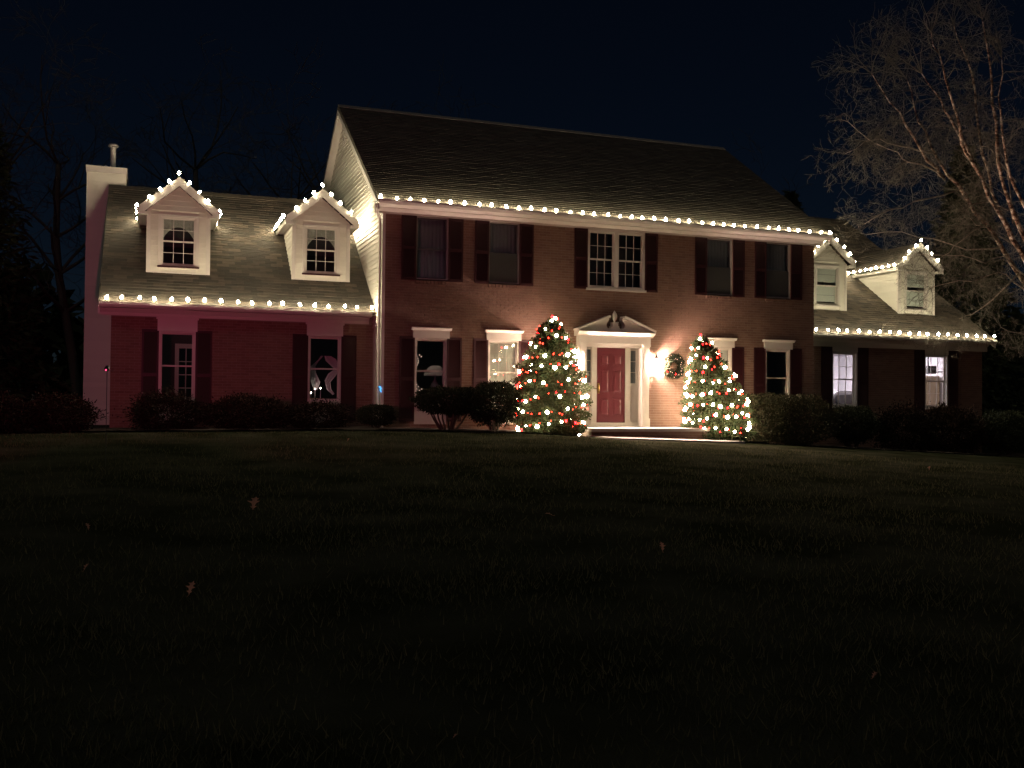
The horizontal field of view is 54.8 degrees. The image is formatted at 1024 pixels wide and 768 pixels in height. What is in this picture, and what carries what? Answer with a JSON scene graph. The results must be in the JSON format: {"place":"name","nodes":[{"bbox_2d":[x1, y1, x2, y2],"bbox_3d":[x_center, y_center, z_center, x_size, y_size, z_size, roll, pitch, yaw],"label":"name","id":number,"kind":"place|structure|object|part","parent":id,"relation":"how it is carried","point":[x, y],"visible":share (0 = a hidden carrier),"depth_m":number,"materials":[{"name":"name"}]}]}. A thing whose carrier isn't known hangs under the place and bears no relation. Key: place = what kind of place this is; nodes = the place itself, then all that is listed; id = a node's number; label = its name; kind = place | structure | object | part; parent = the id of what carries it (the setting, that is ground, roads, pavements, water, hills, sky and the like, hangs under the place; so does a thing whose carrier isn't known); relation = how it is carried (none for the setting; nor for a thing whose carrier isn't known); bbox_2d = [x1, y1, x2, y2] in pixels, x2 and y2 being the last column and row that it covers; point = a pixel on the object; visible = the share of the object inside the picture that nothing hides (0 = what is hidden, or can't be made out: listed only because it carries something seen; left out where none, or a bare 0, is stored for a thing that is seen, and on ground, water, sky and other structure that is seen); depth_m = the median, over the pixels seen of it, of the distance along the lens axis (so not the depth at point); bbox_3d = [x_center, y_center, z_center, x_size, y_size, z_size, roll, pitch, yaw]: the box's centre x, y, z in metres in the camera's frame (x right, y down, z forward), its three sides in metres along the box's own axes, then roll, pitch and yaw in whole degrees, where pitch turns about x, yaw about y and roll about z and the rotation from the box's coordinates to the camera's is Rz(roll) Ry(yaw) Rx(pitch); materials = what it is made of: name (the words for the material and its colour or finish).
{"place":"outdoors","nodes":[
{"label":"outdoors","id":0,"kind":"place"},
{"bbox_2d":[174,344,191,396],"bbox_3d":[-8.736,-0.018,26.718,0.750,2.130,0.040,1,-1,-20],"label":"french door","id":1,"kind":"structure","parent":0,"point":[177,347],"depth_m":26.61,"materials":[{"name":"white wood"}]},
{"bbox_2d":[0,409,1023,767],"bbox_3d":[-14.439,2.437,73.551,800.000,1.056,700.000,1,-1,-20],"label":"lawn","id":2,"kind":"structure","parent":0,"point":[336,705],"depth_m":6.79,"materials":[{"name":"green plant"}]},
{"bbox_2d":[0,97,38,254],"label":"bare tree","id":3,"kind":"object","parent":2,"relation":"on","point":[22,158],"visible":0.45,"depth_m":45.57,"materials":[{"name":"brown plant"}]},
{"bbox_2d":[0,119,73,421],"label":"conifer","id":4,"kind":"object","parent":2,"relation":"on","point":[8,348],"visible":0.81,"depth_m":30.04,"materials":[{"name":"green plant"}]},
{"bbox_2d":[0,1,112,325],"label":"bare tree","id":5,"kind":"object","parent":2,"relation":"on","point":[19,154],"visible":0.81,"depth_m":37.67,"materials":[{"name":"brown plant"}]},
{"bbox_2d":[0,0,158,415],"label":"bare tree","id":6,"kind":"object","parent":2,"relation":"on","point":[62,304],"visible":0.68,"depth_m":39.37,"materials":[{"name":"brown plant"}]},
{"bbox_2d":[103,365,109,465],"bbox_3d":[-5.725,0.550,13.985,0.140,1.624,0.250,1,-1,-20],"label":"red floodlight","id":7,"kind":"object","parent":2,"relation":"on","point":[107,368],"visible":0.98,"depth_m":13.94,"materials":[{"name":"black metal"}]},
{"bbox_2d":[67,33,297,257],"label":"bare tree","id":8,"kind":"object","parent":2,"relation":"on","point":[201,163],"visible":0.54,"depth_m":44.87,"materials":[{"name":"brown plant"}]},
{"bbox_2d":[186,581,194,596],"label":"oak leaf","id":9,"kind":"object","parent":2,"relation":"on","point":[190,587],"visible":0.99,"depth_m":6.65,"materials":[{"name":"brown plant"}]},
{"bbox_2d":[248,497,258,509],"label":"oak leaf","id":10,"kind":"object","parent":2,"relation":"on","point":[254,501],"visible":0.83,"depth_m":10.43,"materials":[{"name":"brown plant"}]},
{"bbox_2d":[176,98,396,198],"bbox_3d":[-9.383,-5.190,40.160,11.652,13.648,9.780,1,-1,-20],"label":"bare tree","id":11,"kind":"object","parent":2,"relation":"on","point":[217,190],"visible":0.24,"depth_m":39.48,"materials":[{"name":"brown plant"}]},
{"bbox_2d":[225,38,397,194],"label":"bare tree","id":12,"kind":"object","parent":2,"relation":"on","point":[299,158],"visible":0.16,"depth_m":48.08,"materials":[{"name":"brown plant"}]},
{"bbox_2d":[0,254,1023,412],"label":"woods","id":13,"kind":"object","parent":2,"relation":"on","point":[53,343],"visible":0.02,"depth_m":61.26,"materials":[{"name":"brown plant"}]},
{"bbox_2d":[8,426,1023,456],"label":"mulch bed","id":14,"kind":"object","parent":2,"relation":"on","point":[340,427],"visible":0.58,"depth_m":23.54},
{"bbox_2d":[0,387,50,433],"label":"shrub","id":15,"kind":"object","parent":14,"relation":"on","point":[13,407],"visible":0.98,"depth_m":20.32,"materials":[{"name":"green plant"}]},
{"bbox_2d":[17,390,114,432],"bbox_3d":[-9.810,0.588,21.518,2.177,1.010,2.654,1,-1,-20],"label":"shrub","id":16,"kind":"object","parent":14,"relation":"on","point":[78,421],"visible":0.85,"depth_m":20.95,"materials":[{"name":"green plant"}]},
{"bbox_2d":[117,384,212,431],"bbox_3d":[-7.816,0.555,22.604,2.111,1.111,2.813,0,-1,2],"label":"shrub","id":17,"kind":"object","parent":14,"relation":"on","point":[147,416],"visible":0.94,"depth_m":22.15,"materials":[{"name":"green plant"}]},
{"bbox_2d":[191,391,307,430],"bbox_3d":[-6.222,0.622,23.077,3.082,1.010,1.993,0,-1,2],"label":"shrub","id":18,"kind":"object","parent":14,"relation":"on","point":[256,402],"visible":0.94,"depth_m":22.78,"materials":[{"name":"green plant"}]},
{"bbox_2d":[279,396,360,429],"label":"shrub","id":19,"kind":"object","parent":14,"relation":"on","point":[337,413],"visible":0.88,"depth_m":23.36,"materials":[{"name":"green plant"}]},
{"bbox_2d":[353,403,399,429],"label":"shrub","id":20,"kind":"object","parent":14,"relation":"on","point":[375,420],"visible":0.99,"depth_m":23.62,"materials":[{"name":"green plant"}]},
{"bbox_2d":[408,384,486,430],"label":"shrub","id":21,"kind":"object","parent":14,"relation":"on","point":[455,407],"visible":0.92,"depth_m":23.55,"materials":[{"name":"green plant"}]},
{"bbox_2d":[467,379,528,431],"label":"shrub","id":22,"kind":"object","parent":14,"relation":"on","point":[495,392],"visible":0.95,"depth_m":23.72,"materials":[{"name":"green plant"}]},
{"bbox_2d":[507,317,596,435],"bbox_3d":[1.010,-0.099,24.756,2.272,3.219,2.256,1,-1,-20],"label":"evergreen shrub","id":23,"kind":"object","parent":14,"relation":"on","point":[547,373],"visible":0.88,"depth_m":24.32,"materials":[{"name":"green plant"}]},
{"bbox_2d":[516,315,588,430],"bbox_3d":[0.975,-0.211,24.781,1.882,3.026,1.900,1,-1,-20],"label":"light string","id":24,"kind":"object","parent":23,"relation":"attached to","point":[559,396],"visible":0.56,"depth_m":24.18,"materials":[{"name":"plastic"}]},
{"bbox_2d":[678,335,760,442],"bbox_3d":[5.483,0.191,26.431,2.097,3.007,2.083,1,-1,-41],"label":"evergreen shrub","id":25,"kind":"object","parent":14,"relation":"on","point":[696,385],"visible":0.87,"depth_m":25.98,"materials":[{"name":"green plant"}]},
{"bbox_2d":[683,334,750,433],"bbox_3d":[5.519,0.079,26.444,1.895,2.822,1.827,1,-1,-20],"label":"light string","id":26,"kind":"object","parent":25,"relation":"attached to","point":[711,392],"visible":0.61,"depth_m":25.88,"materials":[{"name":"plastic"}]},
{"bbox_2d":[737,392,796,443],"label":"shrub","id":27,"kind":"object","parent":14,"relation":"on","point":[756,400],"visible":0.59,"depth_m":26.79,"materials":[{"name":"green plant"}]},
{"bbox_2d":[762,393,840,445],"bbox_3d":[8.015,1.005,27.550,1.536,1.564,2.169,2,-1,-43],"label":"shrub","id":28,"kind":"object","parent":14,"relation":"on","point":[799,404],"visible":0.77,"depth_m":27.14,"materials":[{"name":"green plant"}]},
{"bbox_2d":[825,404,882,447],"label":"shrub","id":29,"kind":"object","parent":14,"relation":"on","point":[866,424],"visible":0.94,"depth_m":28.46,"materials":[{"name":"green plant"}]},
{"bbox_2d":[871,398,951,451],"bbox_3d":[11.902,1.230,29.607,3.347,1.698,2.121,1,-1,-40],"label":"shrub","id":30,"kind":"object","parent":14,"relation":"on","point":[902,415],"visible":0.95,"depth_m":29.25,"materials":[{"name":"green plant"}]},
{"bbox_2d":[802,0,1023,364],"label":"birch tree","id":31,"kind":"object","parent":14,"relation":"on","point":[994,203],"visible":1,"depth_m":28.62,"materials":[{"name":"brown plant"}]},
{"bbox_2d":[902,401,997,454],"bbox_3d":[13.339,1.318,30.276,3.082,1.793,1.993,0,-1,19],"label":"shrub","id":32,"kind":"object","parent":14,"relation":"on","point":[967,425],"visible":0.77,"depth_m":29.89,"materials":[{"name":"green plant"}]},
{"bbox_2d":[973,409,1023,455],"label":"shrub","id":33,"kind":"object","parent":14,"relation":"on","point":[1012,442],"visible":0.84,"depth_m":30.19,"materials":[{"name":"green plant"}]},
{"bbox_2d":[83,104,996,452],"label":"house","id":34,"kind":"structure","parent":2,"relation":"on","point":[469,294],"depth_m":26.76,"materials":[{"name":"brick"}]},
{"bbox_2d":[158,331,195,399],"bbox_3d":[-8.098,-0.439,23.864,0.836,1.658,0.132,1,-1,-20],"label":"window","id":35,"kind":"structure","parent":34,"relation":"in","point":[193,334],"depth_m":23.88,"materials":[{"name":"white wood"}]},
{"bbox_2d":[135,171,221,222],"bbox_3d":[-8.583,-4.744,25.416,2.080,1.017,2.265,1,-1,-20],"label":"light string","id":36,"kind":"object","parent":34,"relation":"attached to","point":[160,189],"visible":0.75,"depth_m":24.43,"materials":[{"name":"plastic"}]},
{"bbox_2d":[105,295,372,311],"bbox_3d":[-6.476,-1.961,23.955,6.305,0.168,0.129,1,-1,-20],"label":"light string","id":37,"kind":"object","parent":34,"relation":"attached to","point":[204,300],"visible":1,"depth_m":23.77,"materials":[{"name":"plastic"}]},
{"bbox_2d":[310,355,323,389],"bbox_3d":[-5.038,-0.299,25.507,0.460,0.911,0.090,1,-1,-20],"label":"curtain","id":38,"kind":"object","parent":34,"relation":"hanging from","point":[314,381],"visible":0.91,"depth_m":25.47,"materials":[{"name":"white fabric"}]},
{"bbox_2d":[274,183,361,231],"bbox_3d":[-5.266,-4.687,26.623,2.070,1.009,2.253,1,-1,-20],"label":"light string","id":39,"kind":"object","parent":34,"relation":"attached to","point":[313,193],"visible":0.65,"depth_m":25.74,"materials":[{"name":"plastic"}]},
{"bbox_2d":[307,336,340,401],"bbox_3d":[-4.773,-0.386,25.076,0.836,1.658,0.132,1,-1,-20],"label":"window","id":40,"kind":"structure","parent":34,"relation":"in","point":[338,368],"depth_m":25.11,"materials":[{"name":"white wood"}]},
{"bbox_2d":[324,355,336,394],"bbox_3d":[-4.686,-0.229,25.634,0.410,1.040,0.090,1,-1,-20],"label":"curtain","id":41,"kind":"object","parent":34,"relation":"hanging from","point":[332,362],"visible":0.91,"depth_m":25.62,"materials":[{"name":"white fabric"}]},
{"bbox_2d":[414,338,446,403],"bbox_3d":[-2.071,-0.328,24.933,0.836,1.648,0.132,1,-1,-20],"label":"window","id":42,"kind":"structure","parent":34,"relation":"in","point":[444,373],"depth_m":25.00,"materials":[{"name":"white wood"}]},
{"bbox_2d":[416,216,447,280],"bbox_3d":[-2.046,-3.430,25.044,0.836,1.574,0.141,1,-1,-20],"label":"window","id":43,"kind":"structure","parent":34,"relation":"in","point":[432,233],"depth_m":25.10,"materials":[{"name":"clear glass"}]},
{"bbox_2d":[424,366,442,399],"bbox_3d":[-2.011,0.308,25.793,0.600,1.571,0.591,1,-1,-20],"label":"table lamp","id":44,"kind":"object","parent":34,"relation":"on","point":[435,383],"visible":0.45,"depth_m":25.64,"materials":[{"name":"fabric"}]},
{"bbox_2d":[488,340,518,403],"bbox_3d":[-0.253,-0.299,25.610,0.836,1.648,0.158,1,-1,-20],"label":"window","id":45,"kind":"structure","parent":34,"relation":"in","point":[502,355],"depth_m":25.68,"materials":[{"name":"white glass"}]},
{"bbox_2d":[489,222,518,284],"bbox_3d":[-0.237,-3.401,25.703,0.836,1.574,0.141,1,-1,-20],"label":"window","id":46,"kind":"structure","parent":34,"relation":"in","point":[503,260],"depth_m":25.71,"materials":[{"name":"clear glass"}]},
{"bbox_2d":[588,229,616,288],"bbox_3d":[2.344,-3.357,26.771,0.853,1.574,0.472,1,-1,-20],"label":"window","id":47,"kind":"structure","parent":34,"relation":"in","point":[598,246],"depth_m":26.94,"materials":[{"name":"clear glass"}]},
{"bbox_2d":[379,194,830,234],"bbox_3d":[2.991,-4.438,26.231,13.213,0.167,0.128,1,-1,-20],"label":"light string","id":48,"kind":"object","parent":34,"relation":"attached to","point":[556,210],"visible":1,"depth_m":26.04,"materials":[{"name":"plastic"}]},
{"bbox_2d":[596,348,624,421],"bbox_3d":[2.676,0.030,26.667,0.848,2.013,0.119,1,-1,-20],"label":"door","id":49,"kind":"structure","parent":34,"relation":"in","point":[610,361],"depth_m":26.68,"materials":[{"name":"red wood"}]},
{"bbox_2d":[611,231,644,289],"bbox_3d":[3.149,-3.344,27.064,0.853,1.574,0.472,1,-1,-20],"label":"window","id":50,"kind":"structure","parent":34,"relation":"in","point":[626,245],"depth_m":27.16,"materials":[{"name":"white glass"}]},
{"bbox_2d":[652,354,659,368],"bbox_3d":[3.934,-0.610,26.929,0.200,0.424,0.252,1,-1,-20],"label":"wall lantern","id":51,"kind":"object","parent":34,"relation":"attached to","point":[655,363],"depth_m":26.87,"materials":[{"name":"white glass"}]},
{"bbox_2d":[660,353,685,379],"bbox_3d":[4.457,-0.485,27.154,0.783,0.772,0.294,1,-1,-20],"label":"wreath","id":52,"kind":"object","parent":34,"relation":"attached to","point":[667,361],"visible":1,"depth_m":27.11,"materials":[{"name":"plant"}]},
{"bbox_2d":[707,238,731,295],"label":"window","id":53,"kind":"structure","parent":34,"relation":"in","point":[719,272],"depth_m":27.93,"materials":[{"name":"grey glass"}]},
{"bbox_2d":[714,347,731,374],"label":"window","id":54,"kind":"structure","parent":34,"relation":"in","point":[723,350],"depth_m":27.92,"materials":[{"name":"beige glass"}]},
{"bbox_2d":[766,243,789,298],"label":"window","id":55,"kind":"structure","parent":34,"relation":"in","point":[778,279],"depth_m":28.60,"materials":[{"name":"grey glass"}]},
{"bbox_2d":[766,349,789,406],"bbox_3d":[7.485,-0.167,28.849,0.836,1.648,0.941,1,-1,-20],"label":"window","id":56,"kind":"structure","parent":34,"relation":"in","point":[787,380],"depth_m":28.55,"materials":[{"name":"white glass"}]},
{"bbox_2d":[832,352,856,406],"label":"window","id":57,"kind":"structure","parent":34,"relation":"in","point":[854,354],"depth_m":30.65,"materials":[{"name":"white glass"}]},
{"bbox_2d":[833,391,851,406],"bbox_3d":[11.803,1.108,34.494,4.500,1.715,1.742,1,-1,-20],"label":"window pane","id":58,"kind":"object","parent":57,"relation":"attached to","point":[842,397],"visible":0.02,"depth_m":33.51,"materials":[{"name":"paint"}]},
{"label":"side window","id":59,"kind":"part","parent":58,"relation":"part of","materials":[{"name":"glass"}]},
{"bbox_2d":[847,240,938,275],"bbox_3d":[13.020,-4.253,33.516,2.053,0.999,2.464,1,-1,-20],"label":"light string","id":60,"kind":"object","parent":34,"relation":"attached to","point":[882,266],"visible":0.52,"depth_m":32.78,"materials":[{"name":"plastic"}]},
{"bbox_2d":[815,328,995,339],"bbox_3d":[12.381,-1.570,30.814,6.985,0.168,0.112,1,-1,-20],"label":"light string","id":61,"kind":"object","parent":34,"relation":"attached to","point":[879,332],"visible":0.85,"depth_m":30.69,"materials":[{"name":"plastic"}]},
{"bbox_2d":[926,376,939,404],"bbox_3d":[14.100,0.857,34.220,0.580,2.240,1.300,1,-1,-20],"label":"cabinet","id":62,"kind":"object","parent":34,"relation":"on","point":[933,390],"visible":0.07,"depth_m":33.62,"materials":[{"name":"wood"}]},
{"bbox_2d":[926,357,942,373],"bbox_3d":[14.270,-0.752,33.081,1.210,0.840,0.400,1,-1,-20],"label":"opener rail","id":63,"kind":"object","parent":34,"relation":"attached to","point":[933,370],"visible":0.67,"depth_m":32.76,"materials":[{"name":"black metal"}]},
{"bbox_2d":[925,354,947,406],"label":"window","id":64,"kind":"structure","parent":34,"relation":"in","point":[944,393],"depth_m":31.87,"materials":[{"name":"white glass"}]},
{"bbox_2d":[588,435,744,443],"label":"walkway","id":65,"kind":"structure","parent":2,"relation":"on","point":[670,439],"depth_m":24.41,"materials":[{"name":"grey concrete"}]},
{"bbox_2d":[781,189,804,211],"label":"conifer","id":66,"kind":"object","parent":2,"relation":"on","point":[792,196],"visible":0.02,"depth_m":47.49,"materials":[{"name":"green plant"}]},
{"bbox_2d":[928,143,1023,435],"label":"conifer","id":67,"kind":"object","parent":2,"relation":"on","point":[949,212],"visible":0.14,"depth_m":42.62,"materials":[{"name":"green plant"}]},
{"bbox_2d":[935,187,1023,452],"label":"conifer","id":68,"kind":"object","parent":2,"relation":"on","point":[1003,399],"visible":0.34,"depth_m":38.35,"materials":[{"name":"green plant"}]},
{"bbox_2d":[0,0,1023,399],"label":"sky","id":69,"kind":"structure","parent":0,"point":[699,72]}
]}

